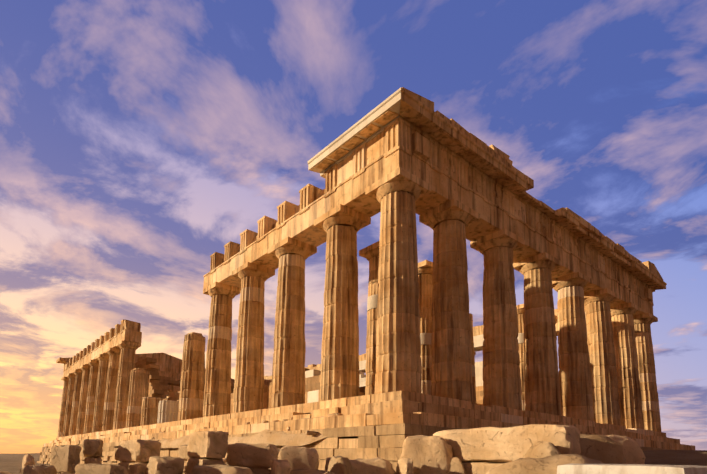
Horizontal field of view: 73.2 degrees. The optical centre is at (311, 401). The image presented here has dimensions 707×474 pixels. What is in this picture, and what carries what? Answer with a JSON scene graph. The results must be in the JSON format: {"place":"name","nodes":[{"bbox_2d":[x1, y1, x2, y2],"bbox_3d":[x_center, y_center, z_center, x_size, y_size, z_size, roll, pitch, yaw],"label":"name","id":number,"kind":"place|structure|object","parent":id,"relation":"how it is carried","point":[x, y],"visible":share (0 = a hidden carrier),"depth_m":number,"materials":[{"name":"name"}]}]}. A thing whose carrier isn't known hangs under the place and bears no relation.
{"place":"outdoors","nodes":[
{"label":"outdoors","id":0,"kind":"place"},
{"bbox_2d":[0,450,706,473],"bbox_3d":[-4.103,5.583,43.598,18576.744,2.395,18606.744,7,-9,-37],"label":"ground","id":1,"kind":"structure","parent":0,"point":[11,463],"depth_m":21.60,"materials":[{"name":"brown stone"}]},
{"bbox_2d":[0,413,645,473],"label":"rocks","id":2,"kind":"object","parent":1,"relation":"on","point":[538,449],"visible":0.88,"depth_m":11.08,"materials":[{"name":"beige stone"}]},
{"bbox_2d":[37,423,670,471],"bbox_3d":[-5.825,7.607,54.435,34.820,4.389,73.441,7,-9,-37],"label":"foundation","id":3,"kind":"object","parent":1,"relation":"on","point":[385,442],"visible":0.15,"depth_m":17.86,"materials":[{"name":"stone"}]},
{"bbox_2d":[150,416,325,447],"bbox_3d":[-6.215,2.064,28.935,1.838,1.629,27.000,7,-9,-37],"label":"rock","id":4,"kind":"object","parent":3,"relation":"on","point":[280,438],"depth_m":22.24,"materials":[{"name":"beige stone"}]},
{"bbox_2d":[43,391,694,449],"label":"stepped platform","id":5,"kind":"structure","parent":3,"relation":"on","point":[394,407],"depth_m":22.27,"materials":[{"name":"stone"}]},
{"bbox_2d":[135,356,483,412],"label":"inner wall","id":6,"kind":"structure","parent":5,"relation":"on","point":[158,387],"depth_m":54.01,"materials":[{"name":"stone"}]},
{"bbox_2d":[157,294,523,423],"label":"columns","id":7,"kind":"structure","parent":5,"relation":"on","point":[168,410],"depth_m":38.61,"materials":[{"name":"stone"}]},
{"bbox_2d":[58,167,661,436],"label":"columns","id":8,"kind":"structure","parent":5,"relation":"on","point":[606,373],"depth_m":26.67,"materials":[{"name":"stone"}]},
{"bbox_2d":[56,87,666,389],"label":"entablature","id":9,"kind":"structure","parent":8,"relation":"on","point":[445,157],"depth_m":25.03,"materials":[{"name":"stone"}]},
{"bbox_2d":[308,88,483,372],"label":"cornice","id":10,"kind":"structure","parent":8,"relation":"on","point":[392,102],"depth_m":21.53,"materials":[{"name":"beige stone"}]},
{"bbox_2d":[305,361,482,402],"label":"cella","id":11,"kind":"structure","parent":5,"relation":"on","point":[312,396],"depth_m":43.85,"materials":[{"name":"beige stone"}]},
{"bbox_2d":[557,463,706,473],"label":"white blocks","id":12,"kind":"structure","parent":1,"relation":"on","point":[571,468],"depth_m":5.91,"materials":[{"name":"beige stone"}]},
{"bbox_2d":[0,0,706,453],"label":"sky","id":13,"kind":"structure","parent":0,"point":[140,140],"materials":[{"name":"blue"}]}
]}

